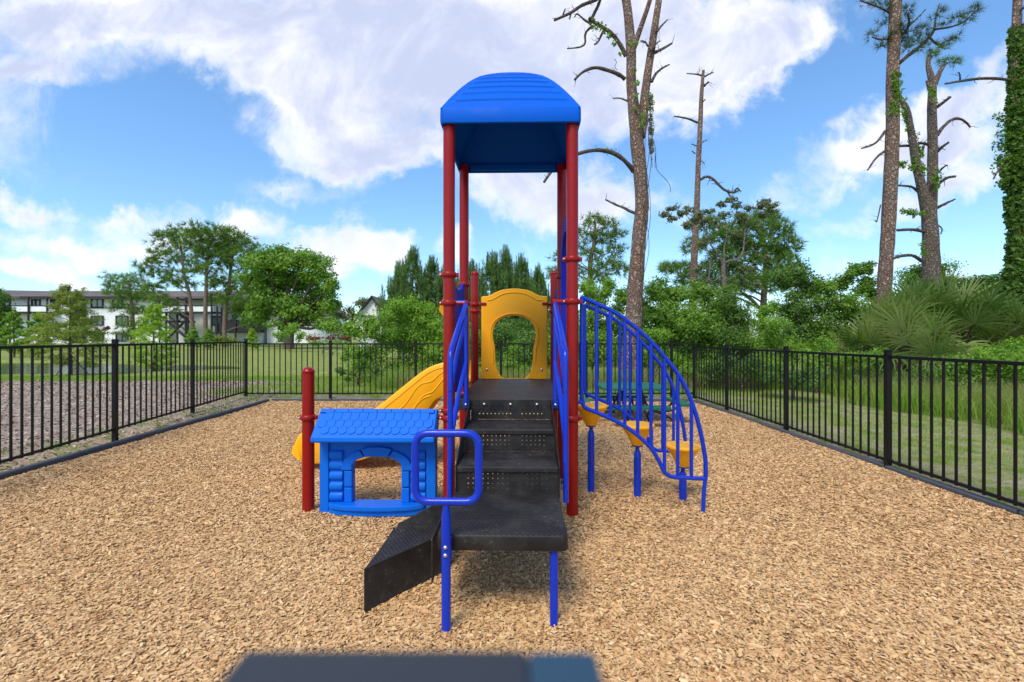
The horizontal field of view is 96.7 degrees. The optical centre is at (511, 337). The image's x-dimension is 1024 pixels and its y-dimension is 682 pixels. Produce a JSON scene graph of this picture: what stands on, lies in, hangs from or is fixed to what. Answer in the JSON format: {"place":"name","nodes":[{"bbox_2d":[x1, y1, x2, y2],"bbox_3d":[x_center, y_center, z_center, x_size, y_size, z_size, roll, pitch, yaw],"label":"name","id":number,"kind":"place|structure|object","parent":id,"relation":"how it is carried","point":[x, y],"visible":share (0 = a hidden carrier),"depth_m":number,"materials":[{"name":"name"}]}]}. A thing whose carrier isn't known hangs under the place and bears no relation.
{"place":"outdoors","nodes":[
{"label":"outdoors","id":0,"kind":"place"},
{"bbox_2d":[1,363,239,374],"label":"pond water","id":1,"kind":"structure","parent":0,"point":[16,368],"depth_m":20.86,"materials":[{"name":"grey liquid"}]},
{"bbox_2d":[1,374,358,381],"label":"bank grass","id":2,"kind":"structure","parent":0,"point":[28,377],"depth_m":14.30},
{"bbox_2d":[199,374,778,396],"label":"back grass","id":3,"kind":"structure","parent":0,"point":[327,388],"depth_m":10.92,"materials":[{"name":"plant"}]},
{"bbox_2d":[0,338,1023,510],"bbox_3d":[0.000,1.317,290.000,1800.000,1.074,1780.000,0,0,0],"label":"ground","id":4,"kind":"structure","parent":0,"point":[991,480],"depth_m":7.74,"materials":[{"name":"plant"}]},
{"bbox_2d":[0,287,26,345],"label":"broadleaf tree","id":5,"kind":"object","parent":4,"relation":"on","point":[5,298],"visible":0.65,"depth_m":49.36,"materials":[{"name":"green plant"}]},
{"bbox_2d":[0,309,29,356],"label":"young cypress","id":6,"kind":"object","parent":4,"relation":"on","point":[14,323],"visible":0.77,"depth_m":29.84,"materials":[{"name":"green plant"}]},
{"bbox_2d":[19,311,56,356],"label":"young cypress","id":7,"kind":"object","parent":4,"relation":"on","point":[32,324],"visible":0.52,"depth_m":29.78,"materials":[{"name":"green plant"}]},
{"bbox_2d":[0,450,85,479],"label":"border timber","id":8,"kind":"object","parent":4,"relation":"on","point":[40,464],"visible":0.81,"depth_m":4.74,"materials":[{"name":"plastic"}]},
{"bbox_2d":[13,283,119,375],"bbox_3d":[-15.161,-0.238,15.591,2.712,3.248,2.636,0,0,0],"label":"young cypress","id":9,"kind":"object","parent":4,"relation":"on","point":[65,300],"visible":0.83,"depth_m":15.44,"materials":[{"name":"green plant"}]},
{"bbox_2d":[67,323,104,343],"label":"shrub","id":10,"kind":"object","parent":4,"relation":"on","point":[84,333],"visible":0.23,"depth_m":55.84,"materials":[{"name":"green plant"}]},
{"bbox_2d":[84,429,161,454],"bbox_3d":[-4.977,1.351,5.870,0.068,0.122,1.202,0,0,-3],"label":"border timber","id":11,"kind":"object","parent":4,"relation":"on","point":[102,447],"visible":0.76,"depth_m":5.77,"materials":[{"name":"plastic"}]},
{"bbox_2d":[0,338,247,464],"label":"metal fence","id":12,"kind":"object","parent":4,"relation":"on","point":[115,426],"visible":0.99,"depth_m":5.78,"materials":[{"name":"metal"}]},
{"bbox_2d":[95,269,158,343],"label":"pine tree","id":13,"kind":"object","parent":4,"relation":"on","point":[131,297],"visible":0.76,"depth_m":55.65,"materials":[{"name":"green plant"}]},
{"bbox_2d":[1,396,255,470],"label":"weeds","id":14,"kind":"object","parent":4,"relation":"on","point":[77,448],"visible":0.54,"depth_m":6.34,"materials":[{"name":"green plant"}]},
{"bbox_2d":[124,303,178,371],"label":"young cypress","id":15,"kind":"object","parent":4,"relation":"on","point":[153,313],"visible":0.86,"depth_m":18.87,"materials":[{"name":"green plant"}]},
{"bbox_2d":[0,379,325,469],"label":"leaf litter","id":16,"kind":"object","parent":4,"relation":"on","point":[72,400],"visible":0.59,"depth_m":8.93,"materials":[{"name":"plant"}]},
{"bbox_2d":[129,221,205,345],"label":"pine tree","id":17,"kind":"object","parent":4,"relation":"on","point":[176,281],"visible":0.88,"depth_m":51.82,"materials":[{"name":"green plant"}]},
{"bbox_2d":[2,290,344,342],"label":"apartment building","id":18,"kind":"structure","parent":4,"relation":"on","point":[28,303],"depth_m":70.09,"materials":[{"name":"white"}]},
{"bbox_2d":[90,299,103,307],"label":"window","id":19,"kind":"structure","parent":18,"relation":"in","point":[98,303],"depth_m":70.09,"materials":[{"name":"grey glass"}]},
{"bbox_2d":[160,415,213,432],"bbox_3d":[-5.043,1.351,7.090,0.068,0.122,1.202,0,0,-3],"label":"border timber","id":20,"kind":"object","parent":4,"relation":"on","point":[182,424],"visible":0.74,"depth_m":7.00,"materials":[{"name":"plastic"}]},
{"bbox_2d":[182,327,202,346],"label":"young cypress","id":21,"kind":"object","parent":4,"relation":"on","point":[193,332],"visible":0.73,"depth_m":44.81,"materials":[{"name":"green plant"}]},
{"bbox_2d":[174,218,238,347],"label":"pine tree","id":22,"kind":"object","parent":4,"relation":"on","point":[201,233],"visible":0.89,"depth_m":49.78,"materials":[{"name":"green plant"}]},
{"bbox_2d":[198,328,215,349],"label":"young cypress","id":23,"kind":"object","parent":4,"relation":"on","point":[209,332],"visible":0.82,"depth_m":44.83,"materials":[{"name":"green plant"}]},
{"bbox_2d":[214,334,238,346],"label":"shrub","id":24,"kind":"object","parent":4,"relation":"on","point":[221,338],"visible":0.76,"depth_m":46.16,"materials":[{"name":"green plant"}]},
{"bbox_2d":[211,404,250,417],"bbox_3d":[-5.106,1.351,8.310,0.068,0.122,1.202,0,0,-3],"label":"border timber","id":25,"kind":"object","parent":4,"relation":"on","point":[225,412],"visible":0.68,"depth_m":8.22,"materials":[{"name":"plastic"}]},
{"bbox_2d":[200,222,268,347],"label":"pine tree","id":26,"kind":"object","parent":4,"relation":"on","point":[237,306],"visible":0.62,"depth_m":50.50,"materials":[{"name":"green plant"}]},
{"bbox_2d":[247,328,259,348],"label":"young cypress","id":27,"kind":"object","parent":4,"relation":"on","point":[252,332],"visible":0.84,"depth_m":43.89,"materials":[{"name":"green plant"}]},
{"bbox_2d":[232,242,346,348],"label":"broadleaf tree","id":28,"kind":"object","parent":4,"relation":"on","point":[270,274],"visible":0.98,"depth_m":44.96,"materials":[{"name":"green plant"}]},
{"bbox_2d":[271,321,309,351],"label":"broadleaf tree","id":29,"kind":"object","parent":4,"relation":"on","point":[288,331],"visible":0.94,"depth_m":39.68,"materials":[{"name":"green plant"}]},
{"bbox_2d":[271,398,331,400],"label":"border timber","id":30,"kind":"object","parent":4,"relation":"on","point":[299,399],"visible":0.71,"depth_m":9.68,"materials":[{"name":"plastic"}]},
{"bbox_2d":[307,333,351,353],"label":"shrub","id":31,"kind":"object","parent":4,"relation":"on","point":[311,338],"visible":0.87,"depth_m":36.12,"materials":[{"name":"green plant"}]},
{"bbox_2d":[307,339,364,354],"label":"shrub","id":32,"kind":"object","parent":4,"relation":"on","point":[327,341],"visible":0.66,"depth_m":32.57,"materials":[{"name":"green plant"}]},
{"bbox_2d":[325,296,368,342],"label":"broadleaf tree","id":33,"kind":"object","parent":4,"relation":"on","point":[350,315],"visible":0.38,"depth_m":59.77,"materials":[{"name":"green plant"}]},
{"bbox_2d":[334,357,384,386],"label":"shrub","id":34,"kind":"object","parent":4,"relation":"on","point":[357,369],"visible":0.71,"depth_m":11.91,"materials":[{"name":"green plant"}]},
{"bbox_2d":[332,398,387,401],"bbox_3d":[-3.201,1.351,9.709,1.264,0.122,0.068,0,0,0],"label":"border timber","id":35,"kind":"object","parent":4,"relation":"on","point":[359,399],"visible":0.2,"depth_m":9.68,"materials":[{"name":"plastic"}]},
{"bbox_2d":[336,307,402,381],"bbox_3d":[-4.101,0.256,13.144,1.913,2.275,1.384,0,0,0],"label":"shrub","id":36,"kind":"object","parent":4,"relation":"on","point":[371,324],"visible":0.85,"depth_m":12.93,"materials":[{"name":"green plant"}]},
{"bbox_2d":[356,295,384,345],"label":"gable house","id":37,"kind":"structure","parent":4,"relation":"on","point":[368,305],"depth_m":55.00,"materials":[{"name":"white"}]},
{"bbox_2d":[373,259,408,359],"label":"young pine","id":38,"kind":"object","parent":4,"relation":"on","point":[389,280],"visible":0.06,"depth_m":26.74,"materials":[{"name":"green plant"}]},
{"bbox_2d":[374,292,441,379],"bbox_3d":[-3.074,0.060,13.790,2.339,2.849,1.984,0,0,0],"label":"shrub","id":39,"kind":"object","parent":4,"relation":"on","point":[410,314],"visible":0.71,"depth_m":13.50,"materials":[{"name":"green plant"}]},
{"bbox_2d":[374,243,442,357],"bbox_3d":[-5.342,-1.902,24.962,4.438,6.604,4.924,0,0,0],"label":"young pine","id":40,"kind":"object","parent":4,"relation":"on","point":[414,269],"visible":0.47,"depth_m":24.62,"materials":[{"name":"green plant"}]},
{"bbox_2d":[401,254,442,329],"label":"young pine","id":41,"kind":"object","parent":4,"relation":"on","point":[433,269],"visible":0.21,"depth_m":25.67,"materials":[{"name":"green plant"}]},
{"bbox_2d":[420,306,470,365],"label":"shrub","id":42,"kind":"object","parent":4,"relation":"on","point":[436,326],"visible":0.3,"depth_m":13.17,"materials":[{"name":"green plant"}]},
{"bbox_2d":[245,340,692,397],"bbox_3d":[-0.932,0.761,9.853,9.716,1.412,0.067,0,0,0],"label":"metal fence","id":43,"kind":"object","parent":4,"relation":"on","point":[415,344],"visible":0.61,"depth_m":9.84,"materials":[{"name":"metal"}]},
{"bbox_2d":[455,258,499,322],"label":"young pine","id":44,"kind":"object","parent":4,"relation":"on","point":[472,266],"visible":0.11,"depth_m":26.79,"materials":[{"name":"green plant"}]},
{"bbox_2d":[469,249,530,338],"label":"young pine","id":45,"kind":"object","parent":4,"relation":"on","point":[492,270],"visible":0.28,"depth_m":23.64,"materials":[{"name":"green plant"}]},
{"bbox_2d":[470,316,549,370],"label":"shrub","id":46,"kind":"object","parent":4,"relation":"on","point":[499,334],"visible":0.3,"depth_m":14.85,"materials":[{"name":"green plant"}]},
{"bbox_2d":[0,401,1023,681],"bbox_3d":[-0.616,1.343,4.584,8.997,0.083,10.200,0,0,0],"label":"wood chips","id":47,"kind":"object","parent":4,"relation":"on","point":[40,547],"visible":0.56,"depth_m":2.64,"materials":[{"name":"wood"}]},
{"bbox_2d":[221,651,602,681],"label":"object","id":48,"kind":"structure","parent":47,"relation":"on","point":[385,666],"depth_m":0.12,"materials":[{"name":"plastic"}]},
{"bbox_2d":[292,72,707,636],"bbox_3d":[-0.307,-0.395,3.717,3.877,3.694,3.326,0,0,1],"label":"play structure","id":49,"kind":"object","parent":47,"relation":"on","point":[513,122],"visible":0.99,"depth_m":3.43,"materials":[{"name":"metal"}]},
{"bbox_2d":[578,402,607,492],"bbox_3d":[0.683,1.004,3.930,0.280,0.855,0.280,0,0,0],"label":"stepping pod","id":50,"kind":"object","parent":47,"relation":"on","point":[590,419],"visible":0.75,"depth_m":3.90,"materials":[{"name":"yellow plastic"}]},
{"bbox_2d":[578,382,688,421],"bbox_3d":[1.950,1.084,7.500,1.760,0.614,1.520,0,0,2],"label":"picnic table","id":51,"kind":"object","parent":47,"relation":"on","point":[645,387],"visible":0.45,"depth_m":7.31,"materials":[{"name":"green plastic"}]},
{"bbox_2d":[621,421,654,498],"bbox_3d":[1.048,1.075,3.800,0.280,0.715,0.280,0,0,0],"label":"stepping pod","id":52,"kind":"object","parent":47,"relation":"on","point":[636,442],"visible":0.72,"depth_m":3.77,"materials":[{"name":"yellow plastic"}]},
{"bbox_2d":[666,441,700,502],"bbox_3d":[1.397,1.152,3.720,0.280,0.560,0.280,0,0,0],"label":"stepping pod","id":53,"kind":"object","parent":47,"relation":"on","point":[684,453],"visible":0.7,"depth_m":3.69,"materials":[{"name":"yellow plastic"}]},
{"bbox_2d":[496,340,530,374],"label":"shrub","id":54,"kind":"object","parent":4,"relation":"on","point":[510,364],"visible":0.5,"depth_m":12.30,"materials":[{"name":"green plant"}]},
{"bbox_2d":[480,244,549,334],"bbox_3d":[-0.221,-1.908,24.999,4.566,6.588,4.559,0,0,0],"label":"young pine","id":55,"kind":"object","parent":4,"relation":"on","point":[505,257],"visible":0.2,"depth_m":24.70,"materials":[{"name":"green plant"}]},
{"bbox_2d":[498,252,549,359],"bbox_3d":[0.515,-1.704,25.069,3.722,6.182,3.864,0,0,0],"label":"young pine","id":56,"kind":"object","parent":4,"relation":"on","point":[523,272],"visible":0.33,"depth_m":24.65,"materials":[{"name":"green plant"}]},
{"bbox_2d":[523,262,549,333],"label":"young pine","id":57,"kind":"object","parent":4,"relation":"on","point":[538,277],"visible":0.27,"depth_m":26.71,"materials":[{"name":"green plant"}]},
{"bbox_2d":[547,332,590,369],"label":"shrub","id":58,"kind":"object","parent":4,"relation":"on","point":[548,346],"visible":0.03,"depth_m":12.50,"materials":[{"name":"green plant"}]},
{"bbox_2d":[543,211,629,320],"bbox_3d":[5.687,-4.066,34.004,6.834,11.117,4.200,0,0,0],"label":"pine tree","id":59,"kind":"object","parent":4,"relation":"on","point":[608,234],"visible":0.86,"depth_m":33.78,"materials":[{"name":"green plant"}]},
{"bbox_2d":[578,276,623,371],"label":"shrub","id":60,"kind":"object","parent":4,"relation":"on","point":[587,288],"visible":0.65,"depth_m":13.75,"materials":[{"name":"green plant"}]},
{"bbox_2d":[543,0,673,373],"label":"bare pine","id":61,"kind":"object","parent":4,"relation":"on","point":[639,118],"visible":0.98,"depth_m":12.25,"materials":[{"name":"brown plant"}]},
{"bbox_2d":[611,285,653,369],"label":"shrub","id":62,"kind":"object","parent":4,"relation":"on","point":[620,299],"visible":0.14,"depth_m":14.70,"materials":[{"name":"green plant"}]},
{"bbox_2d":[633,398,688,401],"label":"border timber","id":63,"kind":"object","parent":4,"relation":"on","point":[659,399],"visible":0.11,"depth_m":9.68,"materials":[{"name":"plastic"}]},
{"bbox_2d":[635,327,690,378],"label":"shrub","id":64,"kind":"object","parent":4,"relation":"on","point":[655,332],"visible":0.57,"depth_m":11.64,"materials":[{"name":"green plant"}]},
{"bbox_2d":[642,272,716,370],"bbox_3d":[4.899,-0.302,13.678,2.607,3.396,2.566,0,0,0],"label":"shrub","id":65,"kind":"object","parent":4,"relation":"on","point":[667,315],"visible":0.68,"depth_m":13.46,"materials":[{"name":"green plant"}]},
{"bbox_2d":[673,356,724,386],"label":"shrub","id":66,"kind":"object","parent":4,"relation":"on","point":[690,367],"visible":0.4,"depth_m":11.25,"materials":[{"name":"green plant"}]},
{"bbox_2d":[673,65,741,340],"bbox_3d":[8.853,-5.500,20.829,3.334,13.846,0.728,0,0,0],"label":"snag","id":67,"kind":"object","parent":4,"relation":"on","point":[695,233],"visible":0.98,"depth_m":20.90,"materials":[{"name":"brown wood"}]},
{"bbox_2d":[694,400,721,409],"bbox_3d":[3.888,1.371,9.060,0.068,0.122,1.220,0,0,0],"label":"border timber","id":68,"kind":"object","parent":4,"relation":"on","point":[706,404],"visible":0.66,"depth_m":9.02,"materials":[{"name":"plastic"}]},
{"bbox_2d":[394,279,1023,367],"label":"undergrowth","id":69,"kind":"object","parent":4,"relation":"on","point":[524,325],"visible":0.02,"depth_m":20.35,"materials":[{"name":"green plant"}]},
{"bbox_2d":[680,277,754,365],"bbox_3d":[6.199,-0.234,13.808,2.537,3.261,2.114,0,0,0],"label":"shrub","id":70,"kind":"object","parent":4,"relation":"on","point":[708,294],"visible":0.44,"depth_m":13.80,"materials":[{"name":"green plant"}]},
{"bbox_2d":[658,196,779,313],"bbox_3d":[8.758,-2.249,19.006,5.294,7.298,1.503,0,0,-5],"label":"sparse tree","id":71,"kind":"object","parent":4,"relation":"on","point":[766,204],"visible":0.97,"depth_m":18.93,"materials":[{"name":"green plant"}]},
{"bbox_2d":[704,282,759,362],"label":"shrub","id":72,"kind":"object","parent":4,"relation":"on","point":[738,315],"visible":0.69,"depth_m":12.92,"materials":[{"name":"green plant"}]},
{"bbox_2d":[655,208,812,340],"bbox_3d":[14.623,-3.699,29.880,10.288,10.403,4.525,0,0,0],"label":"pine tree","id":73,"kind":"object","parent":4,"relation":"on","point":[779,250],"visible":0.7,"depth_m":29.45,"materials":[{"name":"green plant"}]},
{"bbox_2d":[720,409,757,422],"bbox_3d":[3.890,1.371,7.820,0.068,0.122,1.220,0,0,0],"label":"border timber","id":74,"kind":"object","parent":4,"relation":"on","point":[742,416],"visible":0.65,"depth_m":7.71,"materials":[{"name":"plastic"}]},
{"bbox_2d":[702,353,782,391],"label":"shrub","id":75,"kind":"object","parent":4,"relation":"on","point":[756,366],"visible":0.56,"depth_m":10.73,"materials":[{"name":"green plant"}]},
{"bbox_2d":[738,299,808,371],"bbox_3d":[6.755,0.171,11.931,1.496,2.448,1.780,0,0,-28],"label":"shrub","id":76,"kind":"object","parent":4,"relation":"on","point":[775,327],"visible":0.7,"depth_m":11.97,"materials":[{"name":"green plant"}]},
{"bbox_2d":[756,421,809,440],"bbox_3d":[3.892,1.371,6.580,0.068,0.122,1.220,0,0,0],"label":"border timber","id":77,"kind":"object","parent":4,"relation":"on","point":[783,430],"visible":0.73,"depth_m":6.48,"materials":[{"name":"plastic"}]},
{"bbox_2d":[757,365,835,400],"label":"shrub","id":78,"kind":"object","parent":4,"relation":"on","point":[799,377],"visible":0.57,"depth_m":9.47,"materials":[{"name":"green plant"}]},
{"bbox_2d":[762,257,843,370],"bbox_3d":[9.769,-0.659,15.282,2.345,4.105,2.140,0,0,0],"label":"shrub","id":79,"kind":"object","parent":4,"relation":"on","point":[797,310],"visible":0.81,"depth_m":15.13,"materials":[{"name":"green plant"}]},
{"bbox_2d":[793,334,856,392],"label":"shrub","id":80,"kind":"object","parent":4,"relation":"on","point":[808,348],"visible":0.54,"depth_m":10.52,"materials":[{"name":"green plant"}]},
{"bbox_2d":[801,261,875,356],"bbox_3d":[10.734,-0.515,14.674,2.466,3.831,1.902,0,0,0],"label":"shrub","id":81,"kind":"object","parent":4,"relation":"on","point":[847,306],"visible":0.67,"depth_m":14.56,"materials":[{"name":"green plant"}]},
{"bbox_2d":[807,439,883,467],"bbox_3d":[3.892,1.371,5.340,0.068,0.122,1.220,0,0,0],"label":"border timber","id":82,"kind":"object","parent":4,"relation":"on","point":[863,458],"visible":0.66,"depth_m":5.20,"materials":[{"name":"plastic"}]},
{"bbox_2d":[693,343,1023,507],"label":"metal fence","id":83,"kind":"object","parent":4,"relation":"on","point":[887,357],"visible":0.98,"depth_m":4.85,"materials":[{"name":"metal"}]},
{"bbox_2d":[810,306,913,379],"bbox_3d":[8.832,0.455,11.389,2.343,2.617,2.557,0,0,-31],"label":"palmetto","id":84,"kind":"object","parent":4,"relation":"on","point":[872,337],"visible":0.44,"depth_m":11.10,"materials":[{"name":"plant"}]},
{"bbox_2d":[830,346,896,383],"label":"shrub","id":85,"kind":"object","parent":4,"relation":"on","point":[864,366],"visible":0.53,"depth_m":10.02,"materials":[{"name":"green plant"}]},
{"bbox_2d":[833,260,894,347],"bbox_3d":[12.248,-0.636,15.688,2.361,4.078,1.636,0,0,0],"label":"shrub","id":86,"kind":"object","parent":4,"relation":"on","point":[866,284],"visible":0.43,"depth_m":15.60,"materials":[{"name":"green plant"}]},
{"bbox_2d":[830,292,962,375],"bbox_3d":[9.234,0.362,10.895,2.935,3.092,2.812,0,0,0],"label":"palmetto","id":87,"kind":"object","parent":4,"relation":"on","point":[892,311],"visible":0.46,"depth_m":10.55,"materials":[{"name":"plant"}]},
{"bbox_2d":[875,365,953,390],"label":"shrub","id":88,"kind":"object","parent":4,"relation":"on","point":[926,370],"visible":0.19,"depth_m":9.55,"materials":[{"name":"green plant"}]},
{"bbox_2d":[868,275,962,349],"bbox_3d":[11.203,-0.206,12.746,2.834,3.213,2.875,0,0,0],"label":"palmetto","id":89,"kind":"object","parent":4,"relation":"on","point":[903,292],"visible":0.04,"depth_m":12.85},
{"bbox_2d":[855,0,986,371],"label":"tall pine","id":90,"kind":"object","parent":4,"relation":"on","point":[896,37],"visible":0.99,"depth_m":13.48,"materials":[{"name":"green plant"}]},
{"bbox_2d":[893,254,970,293],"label":"shrub","id":91,"kind":"object","parent":4,"relation":"on","point":[912,273],"visible":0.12,"depth_m":16.73,"materials":[{"name":"green plant"}]},
{"bbox_2d":[852,260,1013,370],"bbox_3d":[10.542,-0.226,11.692,3.040,3.327,3.342,0,0,23],"label":"palmetto","id":92,"kind":"object","parent":4,"relation":"on","point":[949,297],"visible":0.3,"depth_m":11.06,"materials":[{"name":"plant"}]},
{"bbox_2d":[894,41,976,291],"bbox_3d":[14.293,-4.371,15.486,3.326,11.518,0.830,0,0,0],"label":"forked pine","id":93,"kind":"object","parent":4,"relation":"on","point":[929,206],"visible":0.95,"depth_m":15.34,"materials":[{"name":"pine bark"},{"name":"green leaves"},{"name":"pine needles"}]},
{"bbox_2d":[871,303,1001,381],"bbox_3d":[9.323,0.558,10.144,2.346,2.692,2.713,0,0,31],"label":"palmetto","id":94,"kind":"object","parent":4,"relation":"on","point":[910,335],"visible":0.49,"depth_m":9.91,"materials":[{"name":"plant"}]},
{"bbox_2d":[885,465,1022,514],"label":"border timber","id":95,"kind":"object","parent":4,"relation":"on","point":[971,495],"visible":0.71,"depth_m":3.95,"materials":[{"name":"plastic"}]},
{"bbox_2d":[893,278,1023,370],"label":"palmetto","id":96,"kind":"object","parent":4,"relation":"on","point":[979,321],"visible":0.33,"depth_m":10.38,"materials":[{"name":"plant"}]},
{"bbox_2d":[927,345,1021,393],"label":"shrub","id":97,"kind":"object","parent":4,"relation":"on","point":[962,373],"visible":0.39,"depth_m":8.66,"materials":[{"name":"green plant"}]},
{"bbox_2d":[946,270,1002,297],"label":"shrub","id":98,"kind":"object","parent":4,"relation":"on","point":[991,278],"visible":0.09,"depth_m":15.89,"materials":[{"name":"green plant"}]},
{"bbox_2d":[939,290,1023,379],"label":"palmetto","id":99,"kind":"object","parent":4,"relation":"on","point":[1001,329],"visible":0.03,"depth_m":10.67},
{"bbox_2d":[944,0,1023,334],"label":"ivy covered tree","id":100,"kind":"object","parent":4,"relation":"on","point":[1010,170],"visible":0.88,"depth_m":12.40,"materials":[{"name":"green plant"}]},
{"bbox_2d":[959,292,1023,379],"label":"palmetto","id":101,"kind":"object","parent":4,"relation":"on","point":[1019,320],"visible":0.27,"depth_m":10.21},
{"bbox_2d":[967,335,1023,391],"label":"shrub","id":102,"kind":"object","parent":4,"relation":"on","point":[1012,352],"visible":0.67,"depth_m":8.46,"materials":[{"name":"green plant"}]},
{"bbox_2d":[0,0,1023,337],"label":"sky","id":103,"kind":"structure","parent":0,"point":[315,125],"materials":[{"name":"blue"}]},
{"bbox_2d":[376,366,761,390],"bbox_3d":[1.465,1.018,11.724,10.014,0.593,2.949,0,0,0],"label":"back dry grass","id":104,"kind":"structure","parent":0,"point":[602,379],"depth_m":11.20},
{"bbox_2d":[361,365,782,390],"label":"back tall grass","id":105,"kind":"structure","parent":0,"point":[389,379],"depth_m":11.43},
{"bbox_2d":[700,388,1023,494],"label":"short grass","id":106,"kind":"structure","parent":0,"point":[894,427],"depth_m":6.61,"materials":[{"name":"plant"}]},
{"bbox_2d":[772,367,1023,436],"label":"tall grass","id":107,"kind":"structure","parent":0,"point":[915,405],"depth_m":7.83,"materials":[{"name":"plant"}]},
{"bbox_2d":[821,365,1023,427],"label":"dry grass","id":108,"kind":"structure","parent":0,"point":[973,387],"depth_m":7.91,"materials":[{"name":"plant"}]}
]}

